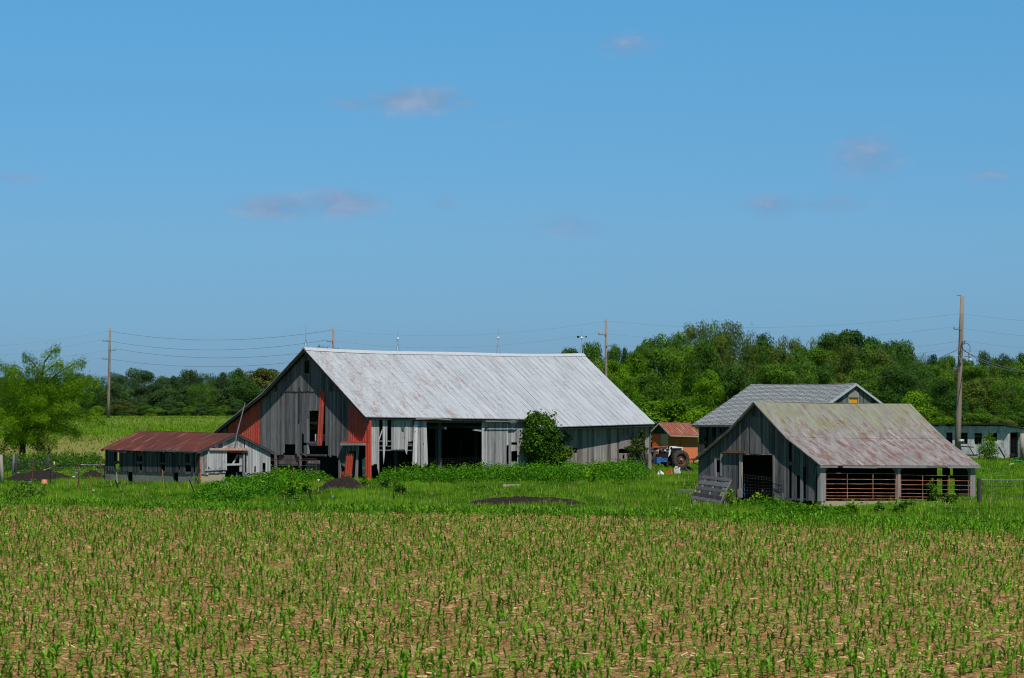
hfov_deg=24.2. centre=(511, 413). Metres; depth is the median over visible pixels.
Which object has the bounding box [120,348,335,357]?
power line
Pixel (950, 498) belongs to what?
weed
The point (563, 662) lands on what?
corn plant
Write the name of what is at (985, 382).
tree
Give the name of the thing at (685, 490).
plank
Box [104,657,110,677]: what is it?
corn plant
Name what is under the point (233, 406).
shrub
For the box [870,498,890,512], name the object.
weed
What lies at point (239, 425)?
wooden pole
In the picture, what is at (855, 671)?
corn plant
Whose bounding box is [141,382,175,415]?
tree
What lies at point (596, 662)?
corn plant
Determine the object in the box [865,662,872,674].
corn plant
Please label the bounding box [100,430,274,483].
livestock shed
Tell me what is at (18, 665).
corn plant
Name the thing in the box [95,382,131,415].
tree
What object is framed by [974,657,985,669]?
corn plant
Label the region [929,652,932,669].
corn plant
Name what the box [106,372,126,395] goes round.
tree
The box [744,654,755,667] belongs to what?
corn plant
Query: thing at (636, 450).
young tree
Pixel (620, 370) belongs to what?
tree
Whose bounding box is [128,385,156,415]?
tree
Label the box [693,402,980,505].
open barn
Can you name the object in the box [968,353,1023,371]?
power line
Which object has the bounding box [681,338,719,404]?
tree
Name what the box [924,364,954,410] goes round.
tree
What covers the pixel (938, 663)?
corn plant
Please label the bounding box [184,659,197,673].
corn plant
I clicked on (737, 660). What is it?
corn plant
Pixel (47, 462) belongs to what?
fence post
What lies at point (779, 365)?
power line
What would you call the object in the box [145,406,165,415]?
shrub
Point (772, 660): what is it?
corn plant
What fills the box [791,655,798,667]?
corn plant
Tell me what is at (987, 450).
round bush
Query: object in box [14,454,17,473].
fence post
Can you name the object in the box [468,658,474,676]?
corn plant
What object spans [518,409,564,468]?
shrub
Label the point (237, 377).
tree
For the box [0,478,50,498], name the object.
weed
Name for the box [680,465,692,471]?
old tyres
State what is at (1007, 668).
corn plant
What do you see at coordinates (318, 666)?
corn plant
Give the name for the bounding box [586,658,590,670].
corn plant
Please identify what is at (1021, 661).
corn plant
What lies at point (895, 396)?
tree
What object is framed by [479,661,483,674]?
corn plant
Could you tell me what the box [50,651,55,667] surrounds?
corn plant
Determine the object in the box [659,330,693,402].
tree
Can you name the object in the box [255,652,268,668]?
corn plant
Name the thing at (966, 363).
tree
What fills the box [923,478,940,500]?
sapling
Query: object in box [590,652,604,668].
corn plant
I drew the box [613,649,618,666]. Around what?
corn plant
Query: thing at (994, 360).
tree
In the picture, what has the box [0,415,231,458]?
crop
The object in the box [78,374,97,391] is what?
tree
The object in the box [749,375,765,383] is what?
tree
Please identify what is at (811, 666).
corn plant
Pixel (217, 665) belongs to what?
corn plant
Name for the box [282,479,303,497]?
weed
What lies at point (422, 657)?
corn plant
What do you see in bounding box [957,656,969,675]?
corn plant
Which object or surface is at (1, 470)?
fence post
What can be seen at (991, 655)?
corn plant
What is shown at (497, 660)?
corn plant
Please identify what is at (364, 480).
weed
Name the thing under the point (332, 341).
utility pole
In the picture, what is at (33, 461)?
fence rail
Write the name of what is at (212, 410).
shrub
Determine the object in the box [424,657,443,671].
corn plant
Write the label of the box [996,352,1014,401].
tree
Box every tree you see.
[0,341,107,457]
[61,382,87,409]
[65,372,89,388]
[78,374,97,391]
[82,386,105,415]
[90,376,110,400]
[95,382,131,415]
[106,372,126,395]
[122,367,157,406]
[124,388,143,404]
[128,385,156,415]
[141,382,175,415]
[154,375,171,414]
[161,388,186,413]
[165,375,180,399]
[173,368,204,414]
[173,385,202,414]
[185,382,219,415]
[199,372,215,396]
[205,388,228,415]
[208,375,224,394]
[215,385,245,415]
[216,372,232,414]
[227,367,250,400]
[230,382,261,414]
[243,367,278,388]
[561,347,578,353]
[582,341,604,365]
[590,358,614,384]
[602,359,633,392]
[604,345,621,381]
[607,374,619,388]
[612,374,644,404]
[620,347,628,363]
[623,352,650,401]
[624,429,648,467]
[626,344,649,370]
[627,371,670,405]
[639,345,686,409]
[641,333,682,392]
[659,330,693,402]
[665,343,703,407]
[680,319,717,400]
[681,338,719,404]
[690,368,725,411]
[698,320,731,357]
[707,333,731,400]
[708,319,750,394]
[710,363,754,411]
[721,331,761,399]
[739,345,778,383]
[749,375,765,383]
[755,332,776,351]
[756,362,796,384]
[765,347,792,384]
[771,335,802,356]
[775,358,819,384]
[784,346,811,384]
[800,337,817,353]
[803,364,835,383]
[807,347,839,383]
[815,331,846,377]
[822,343,861,381]
[829,373,852,383]
[833,329,881,372]
[842,344,873,374]
[848,369,881,396]
[864,347,897,392]
[864,364,901,398]
[867,336,888,351]
[875,367,918,405]
[884,339,921,367]
[889,353,916,385]
[893,361,935,405]
[906,368,942,409]
[914,352,928,366]
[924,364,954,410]
[926,353,941,406]
[926,377,970,416]
[937,354,955,401]
[949,367,970,402]
[955,358,973,381]
[955,379,990,412]
[956,364,990,389]
[966,376,1011,418]
[973,364,1007,414]
[976,350,990,379]
[986,375,1023,420]
[988,356,998,378]
[991,359,1023,415]
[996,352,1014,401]
[1009,351,1023,398]
[1011,373,1023,412]
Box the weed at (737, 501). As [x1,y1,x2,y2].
[732,497,741,504]
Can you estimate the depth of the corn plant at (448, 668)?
41.20 m
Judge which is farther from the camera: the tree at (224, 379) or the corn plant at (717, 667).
the tree at (224, 379)
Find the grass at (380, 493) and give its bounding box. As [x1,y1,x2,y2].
[0,456,1023,524]
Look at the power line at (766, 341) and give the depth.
192.09 m
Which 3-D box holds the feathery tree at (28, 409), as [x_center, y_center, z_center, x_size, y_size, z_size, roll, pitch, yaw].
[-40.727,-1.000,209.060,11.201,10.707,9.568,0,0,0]
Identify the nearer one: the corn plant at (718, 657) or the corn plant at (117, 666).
the corn plant at (117, 666)
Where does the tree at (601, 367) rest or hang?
on the ground at (432, 630)
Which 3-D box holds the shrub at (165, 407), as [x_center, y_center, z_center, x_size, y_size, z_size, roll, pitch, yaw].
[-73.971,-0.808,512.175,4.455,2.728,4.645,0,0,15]
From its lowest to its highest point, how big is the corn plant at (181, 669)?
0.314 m
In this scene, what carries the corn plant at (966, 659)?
on the ground at (432, 630)
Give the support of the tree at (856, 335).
on the ground at (432, 630)
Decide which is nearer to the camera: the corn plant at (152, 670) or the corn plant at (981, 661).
the corn plant at (152, 670)
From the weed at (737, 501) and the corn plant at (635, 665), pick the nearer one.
the corn plant at (635, 665)
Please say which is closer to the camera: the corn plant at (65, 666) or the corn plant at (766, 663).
the corn plant at (65, 666)
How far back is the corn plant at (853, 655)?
43.71 m
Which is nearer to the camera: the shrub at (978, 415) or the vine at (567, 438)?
the vine at (567, 438)
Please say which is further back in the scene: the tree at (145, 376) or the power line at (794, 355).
the tree at (145, 376)
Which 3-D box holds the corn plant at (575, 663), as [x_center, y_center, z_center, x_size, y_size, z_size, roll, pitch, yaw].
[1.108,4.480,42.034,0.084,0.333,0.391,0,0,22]
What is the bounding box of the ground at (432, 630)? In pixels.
[0,414,1023,677]
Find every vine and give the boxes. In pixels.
[554,444,575,464]
[564,433,574,444]
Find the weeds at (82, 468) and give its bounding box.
[55,465,101,474]
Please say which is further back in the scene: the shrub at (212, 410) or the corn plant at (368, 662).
the shrub at (212, 410)
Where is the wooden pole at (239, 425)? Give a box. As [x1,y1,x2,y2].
[234,403,244,444]
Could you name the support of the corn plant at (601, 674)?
on the ground at (432, 630)
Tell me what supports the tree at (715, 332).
on the ground at (432, 630)
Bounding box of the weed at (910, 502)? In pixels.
[901,498,915,505]
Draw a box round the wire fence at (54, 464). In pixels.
[4,461,104,486]
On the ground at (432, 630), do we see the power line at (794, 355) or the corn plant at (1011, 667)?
the corn plant at (1011, 667)
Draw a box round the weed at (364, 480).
[359,475,371,484]
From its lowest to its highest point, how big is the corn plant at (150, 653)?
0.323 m
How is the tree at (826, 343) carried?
on the ground at (432, 630)
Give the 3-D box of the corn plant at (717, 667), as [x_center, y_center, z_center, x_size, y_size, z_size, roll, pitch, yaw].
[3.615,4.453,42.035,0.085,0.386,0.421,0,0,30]
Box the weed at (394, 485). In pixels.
[391,481,397,489]
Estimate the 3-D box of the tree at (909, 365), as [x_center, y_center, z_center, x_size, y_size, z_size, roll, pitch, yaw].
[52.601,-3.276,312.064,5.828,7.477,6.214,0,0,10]
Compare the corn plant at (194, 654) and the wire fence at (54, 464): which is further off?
the wire fence at (54, 464)
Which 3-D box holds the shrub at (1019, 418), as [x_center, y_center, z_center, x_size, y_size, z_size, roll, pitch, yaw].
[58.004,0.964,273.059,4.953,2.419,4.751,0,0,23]
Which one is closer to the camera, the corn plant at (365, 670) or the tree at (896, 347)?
the corn plant at (365, 670)
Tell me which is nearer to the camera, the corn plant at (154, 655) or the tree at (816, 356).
the corn plant at (154, 655)
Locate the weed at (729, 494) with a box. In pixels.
[721,489,736,504]
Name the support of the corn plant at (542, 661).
on the ground at (432, 630)
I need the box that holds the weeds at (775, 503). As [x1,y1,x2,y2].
[729,495,856,517]
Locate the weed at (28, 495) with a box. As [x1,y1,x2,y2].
[6,489,40,503]
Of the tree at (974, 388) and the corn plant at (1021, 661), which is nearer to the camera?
the corn plant at (1021, 661)
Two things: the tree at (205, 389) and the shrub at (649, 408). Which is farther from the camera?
the tree at (205, 389)
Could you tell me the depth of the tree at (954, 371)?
325.15 m
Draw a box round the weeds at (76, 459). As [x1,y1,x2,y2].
[0,446,104,472]
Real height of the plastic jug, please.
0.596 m
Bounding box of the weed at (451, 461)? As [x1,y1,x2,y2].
[441,451,455,467]
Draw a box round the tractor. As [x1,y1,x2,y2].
[653,445,697,467]
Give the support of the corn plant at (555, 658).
on the ground at (432, 630)
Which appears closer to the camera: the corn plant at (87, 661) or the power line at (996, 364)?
the corn plant at (87, 661)
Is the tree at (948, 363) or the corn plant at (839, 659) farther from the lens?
the tree at (948, 363)
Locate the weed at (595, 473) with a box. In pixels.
[582,467,599,482]
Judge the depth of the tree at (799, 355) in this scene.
317.29 m
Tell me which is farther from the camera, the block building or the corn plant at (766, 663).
the block building
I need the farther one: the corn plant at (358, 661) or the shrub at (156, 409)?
the shrub at (156, 409)
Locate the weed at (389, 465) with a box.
[384,460,400,469]
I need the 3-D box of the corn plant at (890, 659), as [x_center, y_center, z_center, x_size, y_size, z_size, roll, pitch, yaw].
[6.790,4.424,43.162,0.425,0.432,0.083,0,0,27]
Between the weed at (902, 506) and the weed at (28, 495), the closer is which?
the weed at (902, 506)
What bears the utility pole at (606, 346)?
on the ground at (432, 630)
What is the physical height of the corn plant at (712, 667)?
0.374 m
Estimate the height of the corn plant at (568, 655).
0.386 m
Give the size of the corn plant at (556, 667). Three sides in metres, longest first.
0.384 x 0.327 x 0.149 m
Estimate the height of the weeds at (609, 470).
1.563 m
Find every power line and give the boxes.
[106,340,323,349]
[106,358,289,366]
[111,330,329,339]
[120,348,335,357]
[601,348,952,365]
[605,327,948,341]
[610,314,953,327]
[618,341,957,355]
[799,349,957,384]
[967,352,1023,370]
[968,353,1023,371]
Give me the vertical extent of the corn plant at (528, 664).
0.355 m
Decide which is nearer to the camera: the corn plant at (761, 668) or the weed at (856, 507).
the corn plant at (761, 668)
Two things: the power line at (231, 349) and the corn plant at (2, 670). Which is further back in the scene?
the power line at (231, 349)
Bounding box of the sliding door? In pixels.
[205,450,226,470]
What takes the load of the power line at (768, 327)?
attached to the utility pole at (961, 343)
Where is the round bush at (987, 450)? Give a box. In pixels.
[976,431,999,459]
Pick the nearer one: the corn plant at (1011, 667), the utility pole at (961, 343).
the corn plant at (1011, 667)
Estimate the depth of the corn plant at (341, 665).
42.36 m
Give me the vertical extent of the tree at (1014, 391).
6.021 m
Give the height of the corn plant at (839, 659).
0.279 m
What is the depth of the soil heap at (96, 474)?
171.93 m
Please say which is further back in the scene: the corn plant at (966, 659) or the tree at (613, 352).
the tree at (613, 352)
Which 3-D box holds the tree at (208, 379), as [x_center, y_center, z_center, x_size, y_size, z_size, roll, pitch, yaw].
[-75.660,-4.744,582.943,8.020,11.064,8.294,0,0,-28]
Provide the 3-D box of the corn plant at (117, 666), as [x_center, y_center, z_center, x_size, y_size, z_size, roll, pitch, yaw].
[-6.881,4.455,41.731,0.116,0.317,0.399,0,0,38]
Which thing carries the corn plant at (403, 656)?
on the ground at (432, 630)
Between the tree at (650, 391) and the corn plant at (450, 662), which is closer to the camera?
the corn plant at (450, 662)
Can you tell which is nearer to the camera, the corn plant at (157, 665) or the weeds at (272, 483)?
the corn plant at (157, 665)
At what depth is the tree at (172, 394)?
534.70 m
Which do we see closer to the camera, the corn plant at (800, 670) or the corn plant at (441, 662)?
the corn plant at (800, 670)
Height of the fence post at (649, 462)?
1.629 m
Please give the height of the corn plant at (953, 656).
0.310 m
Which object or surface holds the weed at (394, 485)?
on the ground at (432, 630)
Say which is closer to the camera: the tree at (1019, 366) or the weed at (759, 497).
the weed at (759, 497)
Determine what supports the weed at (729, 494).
on the ground at (432, 630)
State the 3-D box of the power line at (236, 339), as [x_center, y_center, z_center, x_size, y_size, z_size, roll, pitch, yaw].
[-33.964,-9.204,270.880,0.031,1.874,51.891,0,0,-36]
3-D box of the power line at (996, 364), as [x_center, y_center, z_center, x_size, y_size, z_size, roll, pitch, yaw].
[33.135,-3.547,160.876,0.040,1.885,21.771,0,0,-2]
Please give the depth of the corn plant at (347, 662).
42.62 m
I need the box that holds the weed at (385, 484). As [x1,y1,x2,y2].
[379,478,390,487]
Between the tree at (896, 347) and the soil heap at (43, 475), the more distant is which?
the tree at (896, 347)
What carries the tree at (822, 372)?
on the ground at (432, 630)
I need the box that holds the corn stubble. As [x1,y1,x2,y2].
[0,505,1023,677]
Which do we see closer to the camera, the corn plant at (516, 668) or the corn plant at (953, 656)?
the corn plant at (516, 668)
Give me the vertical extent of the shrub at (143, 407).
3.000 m
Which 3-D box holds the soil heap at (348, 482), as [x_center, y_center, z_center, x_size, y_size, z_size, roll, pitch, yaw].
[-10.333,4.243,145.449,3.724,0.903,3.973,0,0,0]
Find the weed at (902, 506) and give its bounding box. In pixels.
[892,497,907,512]
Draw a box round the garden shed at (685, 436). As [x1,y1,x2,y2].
[651,422,698,462]
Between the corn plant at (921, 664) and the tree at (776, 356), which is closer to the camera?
the corn plant at (921, 664)
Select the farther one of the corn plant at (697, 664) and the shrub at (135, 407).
the shrub at (135, 407)
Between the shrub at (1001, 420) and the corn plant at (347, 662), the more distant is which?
the shrub at (1001, 420)
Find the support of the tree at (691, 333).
on the ground at (432, 630)
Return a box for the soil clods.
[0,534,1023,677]
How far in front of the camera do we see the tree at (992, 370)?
322.23 m
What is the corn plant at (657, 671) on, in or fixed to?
on the ground at (432, 630)
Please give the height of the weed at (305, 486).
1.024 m
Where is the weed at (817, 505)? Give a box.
[809,500,830,511]
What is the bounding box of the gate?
[742,474,782,499]
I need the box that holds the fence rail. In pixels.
[18,461,46,462]
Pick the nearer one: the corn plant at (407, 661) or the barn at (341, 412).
the corn plant at (407, 661)
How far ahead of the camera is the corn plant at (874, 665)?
42.40 m
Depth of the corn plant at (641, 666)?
42.74 m
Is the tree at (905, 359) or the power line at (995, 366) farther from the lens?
the tree at (905, 359)
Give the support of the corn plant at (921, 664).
on the ground at (432, 630)
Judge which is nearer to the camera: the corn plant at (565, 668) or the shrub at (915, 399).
the corn plant at (565, 668)
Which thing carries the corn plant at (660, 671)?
on the ground at (432, 630)
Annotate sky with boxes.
[0,0,1023,398]
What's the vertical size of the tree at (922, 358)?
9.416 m
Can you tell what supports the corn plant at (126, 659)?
on the ground at (432, 630)
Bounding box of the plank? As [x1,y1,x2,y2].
[676,489,695,492]
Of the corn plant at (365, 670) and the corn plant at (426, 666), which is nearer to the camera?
the corn plant at (365, 670)
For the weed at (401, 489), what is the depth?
134.99 m
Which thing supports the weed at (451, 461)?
on the ground at (432, 630)
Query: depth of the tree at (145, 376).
569.88 m
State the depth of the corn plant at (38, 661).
42.15 m
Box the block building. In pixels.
[930,423,1023,457]
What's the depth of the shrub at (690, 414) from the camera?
241.85 m
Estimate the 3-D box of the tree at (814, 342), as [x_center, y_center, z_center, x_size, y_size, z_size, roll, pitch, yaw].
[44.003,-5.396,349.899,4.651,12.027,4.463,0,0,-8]
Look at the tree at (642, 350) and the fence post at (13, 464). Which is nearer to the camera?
the fence post at (13, 464)
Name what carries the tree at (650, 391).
on the ground at (432, 630)
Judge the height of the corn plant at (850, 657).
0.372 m
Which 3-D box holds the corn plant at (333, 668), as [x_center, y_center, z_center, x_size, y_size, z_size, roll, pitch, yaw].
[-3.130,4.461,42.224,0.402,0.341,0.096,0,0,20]
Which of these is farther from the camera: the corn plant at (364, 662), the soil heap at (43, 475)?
the soil heap at (43, 475)
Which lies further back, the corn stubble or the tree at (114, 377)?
the tree at (114, 377)
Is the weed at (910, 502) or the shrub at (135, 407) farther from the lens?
the shrub at (135, 407)
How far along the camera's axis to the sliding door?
156.18 m
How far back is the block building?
172.80 m
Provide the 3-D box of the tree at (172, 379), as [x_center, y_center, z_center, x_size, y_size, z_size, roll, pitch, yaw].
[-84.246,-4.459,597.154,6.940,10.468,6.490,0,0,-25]
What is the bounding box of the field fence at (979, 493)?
[977,478,1023,502]
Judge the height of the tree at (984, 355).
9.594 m
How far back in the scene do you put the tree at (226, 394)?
526.51 m
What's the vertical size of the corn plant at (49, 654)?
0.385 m
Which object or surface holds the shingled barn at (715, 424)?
on the ground at (432, 630)
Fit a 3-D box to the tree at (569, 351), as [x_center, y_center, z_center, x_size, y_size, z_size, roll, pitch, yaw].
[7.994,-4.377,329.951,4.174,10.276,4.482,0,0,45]
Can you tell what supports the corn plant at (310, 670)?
on the ground at (432, 630)
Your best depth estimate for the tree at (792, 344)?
345.17 m
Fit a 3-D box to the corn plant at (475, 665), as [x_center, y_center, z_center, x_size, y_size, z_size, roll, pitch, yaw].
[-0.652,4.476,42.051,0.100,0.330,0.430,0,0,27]
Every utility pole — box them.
[102,328,115,417]
[327,328,338,348]
[598,319,614,376]
[951,295,971,448]
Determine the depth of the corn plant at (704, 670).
41.41 m
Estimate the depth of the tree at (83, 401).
524.15 m
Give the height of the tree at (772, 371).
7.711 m
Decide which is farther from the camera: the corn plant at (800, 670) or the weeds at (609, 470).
the weeds at (609, 470)
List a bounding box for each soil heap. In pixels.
[4,470,77,480]
[76,470,105,477]
[317,476,364,489]
[467,496,585,504]
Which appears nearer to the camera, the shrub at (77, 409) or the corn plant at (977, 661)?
the corn plant at (977, 661)
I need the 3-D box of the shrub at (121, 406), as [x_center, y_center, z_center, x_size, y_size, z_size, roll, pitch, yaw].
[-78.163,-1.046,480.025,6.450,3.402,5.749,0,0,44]
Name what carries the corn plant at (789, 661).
on the ground at (432, 630)
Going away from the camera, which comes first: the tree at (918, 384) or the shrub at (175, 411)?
the tree at (918, 384)
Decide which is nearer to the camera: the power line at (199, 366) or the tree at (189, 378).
the power line at (199, 366)
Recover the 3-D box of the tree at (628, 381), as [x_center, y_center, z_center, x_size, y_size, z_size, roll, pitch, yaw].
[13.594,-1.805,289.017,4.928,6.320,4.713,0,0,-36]
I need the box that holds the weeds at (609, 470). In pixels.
[372,456,654,483]
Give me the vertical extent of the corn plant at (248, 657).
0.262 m
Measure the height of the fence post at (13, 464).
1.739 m
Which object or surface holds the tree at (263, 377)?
on the ground at (432, 630)
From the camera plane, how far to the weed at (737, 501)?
118.41 m
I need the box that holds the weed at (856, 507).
[842,499,863,513]
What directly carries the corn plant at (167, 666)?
on the ground at (432, 630)
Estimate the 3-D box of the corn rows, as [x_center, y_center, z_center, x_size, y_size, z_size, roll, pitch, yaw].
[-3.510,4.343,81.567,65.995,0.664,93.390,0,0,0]
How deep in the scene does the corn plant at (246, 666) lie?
42.42 m
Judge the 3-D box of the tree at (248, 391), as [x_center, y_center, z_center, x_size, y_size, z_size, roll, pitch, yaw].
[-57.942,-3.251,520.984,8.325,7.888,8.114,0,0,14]
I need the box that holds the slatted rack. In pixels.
[691,475,731,503]
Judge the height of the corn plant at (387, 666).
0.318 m
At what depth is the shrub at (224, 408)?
510.55 m
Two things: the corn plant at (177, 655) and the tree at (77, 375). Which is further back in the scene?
the tree at (77, 375)
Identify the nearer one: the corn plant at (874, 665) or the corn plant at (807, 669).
the corn plant at (807, 669)
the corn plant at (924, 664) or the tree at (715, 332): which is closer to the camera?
the corn plant at (924, 664)
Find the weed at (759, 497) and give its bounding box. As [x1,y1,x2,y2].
[749,489,768,501]
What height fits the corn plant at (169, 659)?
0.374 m
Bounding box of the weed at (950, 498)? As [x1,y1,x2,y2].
[938,492,961,502]
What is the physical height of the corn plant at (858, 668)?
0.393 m
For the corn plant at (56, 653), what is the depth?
43.81 m
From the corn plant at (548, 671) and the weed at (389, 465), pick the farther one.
the weed at (389, 465)
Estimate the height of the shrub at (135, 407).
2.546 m
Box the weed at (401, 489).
[395,481,407,494]
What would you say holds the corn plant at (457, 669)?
on the ground at (432, 630)
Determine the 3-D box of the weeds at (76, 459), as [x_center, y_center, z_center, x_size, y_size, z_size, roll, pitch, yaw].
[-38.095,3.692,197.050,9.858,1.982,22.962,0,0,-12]
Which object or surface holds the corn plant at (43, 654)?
on the ground at (432, 630)
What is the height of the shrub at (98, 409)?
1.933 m
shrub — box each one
[64,404,84,415]
[89,406,104,415]
[89,406,106,415]
[110,401,138,415]
[116,409,129,415]
[127,405,142,415]
[135,402,152,415]
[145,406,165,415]
[160,404,174,415]
[168,408,188,415]
[180,406,197,415]
[192,403,211,415]
[203,407,222,415]
[213,405,231,415]
[227,402,242,415]
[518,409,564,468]
[637,400,679,446]
[651,396,709,451]
[898,391,936,422]
[928,410,954,423]
[946,410,970,423]
[961,408,998,436]
[992,414,1019,426]
[1007,412,1023,426]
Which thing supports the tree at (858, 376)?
on the ground at (432, 630)
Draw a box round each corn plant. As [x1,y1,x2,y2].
[0,648,15,662]
[0,659,13,676]
[0,662,7,676]
[17,661,20,675]
[20,654,26,665]
[33,654,49,670]
[38,647,48,662]
[46,645,50,663]
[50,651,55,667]
[51,646,60,663]
[58,657,72,671]
[69,658,85,674]
[81,651,93,669]
[85,657,93,671]
[97,652,104,663]
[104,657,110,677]
[108,654,113,666]
[109,659,124,675]
[122,651,131,665]
[138,653,149,663]
[142,657,148,672]
[147,648,154,661]
[149,658,154,677]
[151,650,159,669]
[155,661,158,676]
[159,657,176,675]
[165,649,175,668]
[173,647,183,662]
[176,659,187,674]
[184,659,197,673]
[190,647,197,664]
[193,659,206,669]
[212,661,220,676]
[220,661,234,675]
[228,661,241,673]
[239,651,244,663]
[242,661,250,670]
[245,652,254,661]
[250,658,266,675]
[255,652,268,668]
[264,650,275,666]
[287,661,297,670]
[292,654,302,671]
[298,657,308,669]
[301,664,318,676]
[315,660,320,674]
[324,662,328,675]
[327,657,345,673]
[335,656,345,673]
[338,652,356,671]
[350,656,363,669]
[360,655,373,668]
[364,664,370,676]
[367,658,370,673]
[381,659,389,673]
[395,658,400,669]
[401,649,405,666]
[401,653,412,666]
[416,653,426,666]
[418,658,430,674]
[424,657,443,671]
[439,655,446,672]
[442,663,455,677]
[445,654,453,671]
[456,662,459,677]
[461,668,468,677]
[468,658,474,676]
[468,658,479,675]
[477,646,483,661]
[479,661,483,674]
[493,655,509,668]
[501,651,518,668]
[509,659,523,677]
[517,658,529,676]
[522,658,533,674]
[523,659,541,674]
[540,650,544,670]
[545,666,553,677]
[553,652,559,669]
[553,663,565,676]
[560,656,568,664]
[562,663,568,677]
[566,647,570,662]
[570,659,579,674]
[577,657,584,673]
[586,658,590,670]
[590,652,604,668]
[592,655,598,668]
[596,669,605,677]
[599,648,611,668]
[608,647,614,666]
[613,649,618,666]
[622,661,631,675]
[625,656,639,670]
[638,658,647,671]
[645,649,663,667]
[646,664,656,677]
[652,662,663,677]
[655,662,663,677]
[664,650,671,666]
[669,652,679,663]
[682,658,692,671]
[691,656,702,667]
[696,665,709,676]
[699,648,714,666]
[702,658,723,676]
[706,660,711,675]
[709,651,723,661]
[713,657,719,675]
[718,662,728,675]
[732,655,742,670]
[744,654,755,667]
[744,663,754,676]
[756,663,769,675]
[762,655,773,675]
[770,655,776,671]
[783,656,787,672]
[788,657,792,671]
[789,660,811,677]
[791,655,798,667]
[804,657,815,677]
[806,648,816,663]
[809,661,816,674]
[817,656,834,673]
[835,655,842,670]
[836,655,846,667]
[844,648,855,666]
[848,651,858,663]
[850,661,866,677]
[853,666,858,677]
[854,645,860,663]
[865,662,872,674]
[872,654,883,671]
[872,657,876,673]
[878,650,896,667]
[891,651,898,666]
[898,663,907,677]
[902,663,911,677]
[919,660,931,672]
[923,659,930,668]
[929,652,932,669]
[936,654,945,668]
[952,650,957,663]
[952,664,962,675]
[955,654,974,672]
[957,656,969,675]
[965,657,979,672]
[967,650,984,671]
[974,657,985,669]
[987,649,993,667]
[995,650,1003,661]
[996,664,1009,676]
[1002,662,1015,675]
[1010,655,1012,675]
[1018,656,1023,668]
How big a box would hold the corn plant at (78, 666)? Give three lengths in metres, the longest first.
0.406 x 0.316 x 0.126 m
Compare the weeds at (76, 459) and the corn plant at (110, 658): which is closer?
the corn plant at (110, 658)
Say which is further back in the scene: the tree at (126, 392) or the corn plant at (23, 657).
the tree at (126, 392)
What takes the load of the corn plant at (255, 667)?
on the ground at (432, 630)
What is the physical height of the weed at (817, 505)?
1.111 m
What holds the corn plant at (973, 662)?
on the ground at (432, 630)
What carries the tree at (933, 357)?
on the ground at (432, 630)
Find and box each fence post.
[0,455,3,483]
[12,455,14,474]
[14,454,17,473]
[46,455,48,470]
[647,454,651,468]
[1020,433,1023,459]
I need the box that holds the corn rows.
[0,495,1023,677]
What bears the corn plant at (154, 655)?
on the ground at (432, 630)
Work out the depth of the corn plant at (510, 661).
43.09 m
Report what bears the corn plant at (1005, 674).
on the ground at (432, 630)
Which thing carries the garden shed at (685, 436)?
on the ground at (432, 630)
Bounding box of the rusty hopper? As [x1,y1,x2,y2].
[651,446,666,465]
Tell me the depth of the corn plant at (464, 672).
41.57 m
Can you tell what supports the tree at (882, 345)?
on the ground at (432, 630)
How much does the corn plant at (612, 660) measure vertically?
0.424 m
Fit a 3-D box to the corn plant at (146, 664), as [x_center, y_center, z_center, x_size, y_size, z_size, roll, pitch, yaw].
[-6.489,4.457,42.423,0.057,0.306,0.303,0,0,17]
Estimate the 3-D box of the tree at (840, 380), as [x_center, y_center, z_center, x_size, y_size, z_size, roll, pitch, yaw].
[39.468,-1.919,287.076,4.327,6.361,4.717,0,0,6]
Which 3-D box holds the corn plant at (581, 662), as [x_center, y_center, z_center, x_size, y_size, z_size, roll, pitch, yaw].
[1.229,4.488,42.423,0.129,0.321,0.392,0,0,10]
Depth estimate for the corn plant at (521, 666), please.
41.90 m
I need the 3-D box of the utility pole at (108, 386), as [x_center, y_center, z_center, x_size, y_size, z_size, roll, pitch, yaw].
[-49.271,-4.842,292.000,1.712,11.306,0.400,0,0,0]
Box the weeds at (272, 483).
[183,464,334,502]
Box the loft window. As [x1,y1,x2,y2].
[848,389,858,402]
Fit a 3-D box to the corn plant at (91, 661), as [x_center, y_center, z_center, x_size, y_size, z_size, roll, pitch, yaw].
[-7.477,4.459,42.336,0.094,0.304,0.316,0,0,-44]
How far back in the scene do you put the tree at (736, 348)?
312.57 m
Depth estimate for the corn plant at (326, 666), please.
42.02 m
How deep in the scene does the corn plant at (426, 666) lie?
42.09 m
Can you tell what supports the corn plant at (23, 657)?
on the ground at (432, 630)
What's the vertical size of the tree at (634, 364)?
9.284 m
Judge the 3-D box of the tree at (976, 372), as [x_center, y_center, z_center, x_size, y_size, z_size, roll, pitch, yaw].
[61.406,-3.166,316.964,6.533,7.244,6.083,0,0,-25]
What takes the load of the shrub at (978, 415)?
on the ground at (432, 630)
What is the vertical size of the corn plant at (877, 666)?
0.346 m
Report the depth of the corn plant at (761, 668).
41.64 m
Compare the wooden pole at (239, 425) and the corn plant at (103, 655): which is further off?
the wooden pole at (239, 425)
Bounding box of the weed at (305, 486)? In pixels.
[300,482,316,494]
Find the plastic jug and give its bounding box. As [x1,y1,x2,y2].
[674,466,680,473]
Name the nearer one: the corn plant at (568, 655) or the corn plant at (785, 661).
the corn plant at (785, 661)
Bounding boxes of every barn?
[213,328,654,480]
[691,383,881,453]
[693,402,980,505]
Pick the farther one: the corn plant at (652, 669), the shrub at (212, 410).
the shrub at (212, 410)
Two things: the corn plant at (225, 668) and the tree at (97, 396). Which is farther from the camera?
the tree at (97, 396)
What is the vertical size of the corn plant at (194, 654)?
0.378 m
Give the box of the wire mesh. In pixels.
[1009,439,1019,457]

